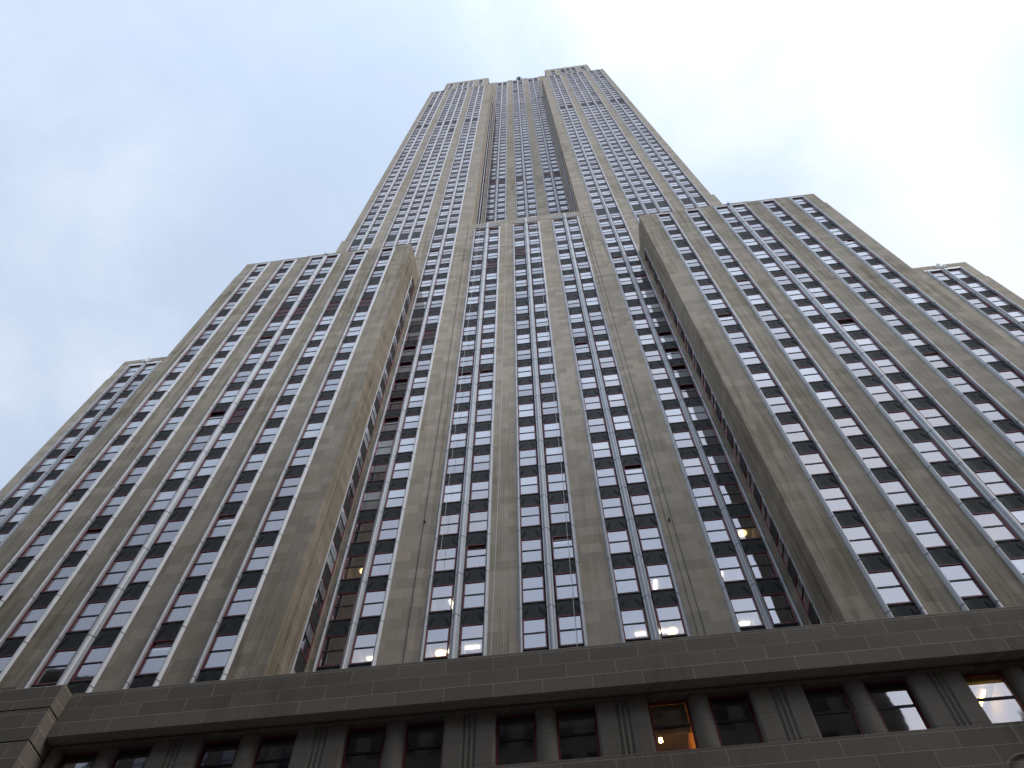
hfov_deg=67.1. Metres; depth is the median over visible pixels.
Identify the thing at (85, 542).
window
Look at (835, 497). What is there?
window
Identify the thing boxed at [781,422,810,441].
window
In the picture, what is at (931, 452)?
window
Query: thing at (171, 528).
window
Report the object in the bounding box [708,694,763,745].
window
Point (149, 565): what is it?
window
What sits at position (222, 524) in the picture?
window
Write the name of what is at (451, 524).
window
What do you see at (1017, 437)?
window
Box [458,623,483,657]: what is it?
window
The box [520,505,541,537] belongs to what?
window
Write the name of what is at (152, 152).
sky
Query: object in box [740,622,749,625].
ceiling lamp
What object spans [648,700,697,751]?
window
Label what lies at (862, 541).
window
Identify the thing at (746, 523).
window
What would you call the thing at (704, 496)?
window
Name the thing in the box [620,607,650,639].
window
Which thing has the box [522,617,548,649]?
window
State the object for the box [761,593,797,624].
window
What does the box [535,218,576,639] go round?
rope
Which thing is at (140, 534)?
window
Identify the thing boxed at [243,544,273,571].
window
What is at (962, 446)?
window
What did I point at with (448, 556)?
window
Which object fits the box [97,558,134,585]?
window
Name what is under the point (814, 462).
window
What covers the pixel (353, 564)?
window
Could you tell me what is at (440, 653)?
dome lamp
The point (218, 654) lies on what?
window
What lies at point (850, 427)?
window
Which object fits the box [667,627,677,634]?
dome lamp
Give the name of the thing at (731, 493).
window
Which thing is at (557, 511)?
window
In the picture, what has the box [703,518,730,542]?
window
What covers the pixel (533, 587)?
window
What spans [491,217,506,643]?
rope
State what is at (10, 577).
window
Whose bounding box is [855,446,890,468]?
window
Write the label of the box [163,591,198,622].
window
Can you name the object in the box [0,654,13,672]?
window
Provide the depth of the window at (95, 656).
41.85 m
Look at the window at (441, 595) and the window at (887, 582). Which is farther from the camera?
the window at (441, 595)
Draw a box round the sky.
[0,0,1023,489]
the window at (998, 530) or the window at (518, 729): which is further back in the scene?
the window at (998, 530)
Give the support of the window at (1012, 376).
in the skyscraper
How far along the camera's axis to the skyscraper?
52.02 m
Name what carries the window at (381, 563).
in the skyscraper
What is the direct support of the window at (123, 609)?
in the skyscraper
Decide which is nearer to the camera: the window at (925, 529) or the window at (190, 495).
the window at (925, 529)
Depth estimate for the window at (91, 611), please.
45.13 m
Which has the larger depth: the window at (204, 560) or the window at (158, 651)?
the window at (204, 560)
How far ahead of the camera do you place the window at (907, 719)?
29.17 m
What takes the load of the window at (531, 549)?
in the skyscraper
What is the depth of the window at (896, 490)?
45.92 m
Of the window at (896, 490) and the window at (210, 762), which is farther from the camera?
the window at (896, 490)
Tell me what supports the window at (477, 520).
in the skyscraper
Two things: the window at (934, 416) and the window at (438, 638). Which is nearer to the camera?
the window at (438, 638)
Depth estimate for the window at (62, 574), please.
48.15 m
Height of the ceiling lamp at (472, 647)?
0.070 m
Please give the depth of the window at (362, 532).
55.17 m
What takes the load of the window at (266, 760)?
in the skyscraper
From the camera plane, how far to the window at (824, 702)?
29.03 m
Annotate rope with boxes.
[439,223,480,562]
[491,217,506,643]
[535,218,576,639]
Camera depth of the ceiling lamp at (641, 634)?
46.75 m
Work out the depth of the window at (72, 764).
31.04 m
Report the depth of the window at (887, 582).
39.89 m
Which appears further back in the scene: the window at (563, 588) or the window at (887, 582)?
the window at (563, 588)
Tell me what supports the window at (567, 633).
in the skyscraper
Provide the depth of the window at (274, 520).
50.78 m
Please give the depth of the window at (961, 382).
54.61 m
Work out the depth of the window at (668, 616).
46.02 m
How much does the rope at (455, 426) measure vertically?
75.700 m
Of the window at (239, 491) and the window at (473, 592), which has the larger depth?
the window at (239, 491)
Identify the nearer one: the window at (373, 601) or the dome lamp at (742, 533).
the window at (373, 601)
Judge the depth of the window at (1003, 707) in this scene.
28.98 m
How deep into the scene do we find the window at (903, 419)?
51.54 m
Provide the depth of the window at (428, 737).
29.92 m
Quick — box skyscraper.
[0,64,1023,767]
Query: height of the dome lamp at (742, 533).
0.150 m
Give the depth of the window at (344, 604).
49.58 m
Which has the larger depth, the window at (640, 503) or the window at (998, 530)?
the window at (640, 503)
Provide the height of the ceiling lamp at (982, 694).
0.050 m
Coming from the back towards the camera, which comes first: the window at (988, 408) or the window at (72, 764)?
the window at (988, 408)
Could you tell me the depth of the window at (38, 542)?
51.69 m
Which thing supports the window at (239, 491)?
in the skyscraper
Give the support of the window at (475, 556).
in the skyscraper
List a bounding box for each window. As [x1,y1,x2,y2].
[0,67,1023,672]
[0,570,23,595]
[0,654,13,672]
[7,606,47,637]
[19,533,52,556]
[32,648,78,684]
[41,564,77,591]
[57,752,98,767]
[67,600,108,631]
[70,645,111,681]
[71,528,102,551]
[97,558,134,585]
[102,597,139,628]
[111,747,152,767]
[123,522,156,546]
[130,555,163,582]
[136,639,174,674]
[154,519,184,542]
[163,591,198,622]
[176,486,203,507]
[187,550,218,576]
[195,739,241,767]
[201,633,237,668]
[207,513,236,537]
[224,585,256,616]
[225,481,252,502]
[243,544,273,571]
[252,734,296,767]
[260,508,287,531]
[276,476,300,496]
[317,635,347,666]
[330,592,357,619]
[341,554,366,579]
[341,726,386,767]
[349,632,377,663]
[351,520,374,542]
[360,589,385,616]
[369,552,392,576]
[377,518,399,539]
[401,721,443,767]
[423,626,450,658]
[429,583,461,620]
[434,546,464,582]
[438,513,466,544]
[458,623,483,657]
[461,581,484,613]
[464,543,486,573]
[467,510,487,536]
[496,713,536,765]
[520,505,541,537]
[521,538,543,574]
[522,574,546,616]
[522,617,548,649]
[548,502,570,536]
[551,535,574,573]
[553,572,578,614]
[556,614,583,648]
[556,708,600,759]
[601,496,626,526]
[606,529,633,560]
[613,566,641,598]
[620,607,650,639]
[629,493,653,527]
[636,526,663,564]
[644,562,673,605]
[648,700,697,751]
[654,604,685,638]
[691,485,717,506]
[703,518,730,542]
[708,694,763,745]
[715,554,745,581]
[718,483,745,504]
[730,515,760,539]
[730,596,763,627]
[745,551,777,578]
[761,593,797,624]
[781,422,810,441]
[799,452,831,474]
[803,686,863,737]
[819,486,854,511]
[834,416,865,435]
[841,524,881,554]
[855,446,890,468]
[864,680,930,731]
[868,569,913,603]
[878,479,917,504]
[887,410,920,429]
[906,518,949,547]
[912,440,948,462]
[916,407,953,426]
[938,563,986,597]
[940,473,981,498]
[944,436,984,458]
[946,375,979,392]
[962,672,1023,722]
[972,511,1018,540]
[973,401,1009,420]
[974,469,1018,494]
[997,369,1023,386]
[1004,430,1023,450]
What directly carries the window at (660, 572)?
in the skyscraper
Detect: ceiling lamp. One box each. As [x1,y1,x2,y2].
[466,646,479,649]
[635,632,645,635]
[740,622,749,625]
[979,690,985,705]
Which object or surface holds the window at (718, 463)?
in the skyscraper
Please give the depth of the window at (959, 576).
39.04 m
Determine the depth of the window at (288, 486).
54.01 m
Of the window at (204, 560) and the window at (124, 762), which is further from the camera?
the window at (204, 560)
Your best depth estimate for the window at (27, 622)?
44.95 m
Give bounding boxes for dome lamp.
[435,650,445,656]
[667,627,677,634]
[738,530,746,536]
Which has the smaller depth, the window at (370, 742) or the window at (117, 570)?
the window at (370, 742)
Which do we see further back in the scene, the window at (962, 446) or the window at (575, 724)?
the window at (962, 446)
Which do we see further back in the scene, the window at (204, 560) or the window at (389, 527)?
the window at (389, 527)
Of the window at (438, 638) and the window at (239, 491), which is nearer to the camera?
the window at (438, 638)
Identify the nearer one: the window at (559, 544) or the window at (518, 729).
the window at (518, 729)
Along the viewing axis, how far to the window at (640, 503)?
54.97 m

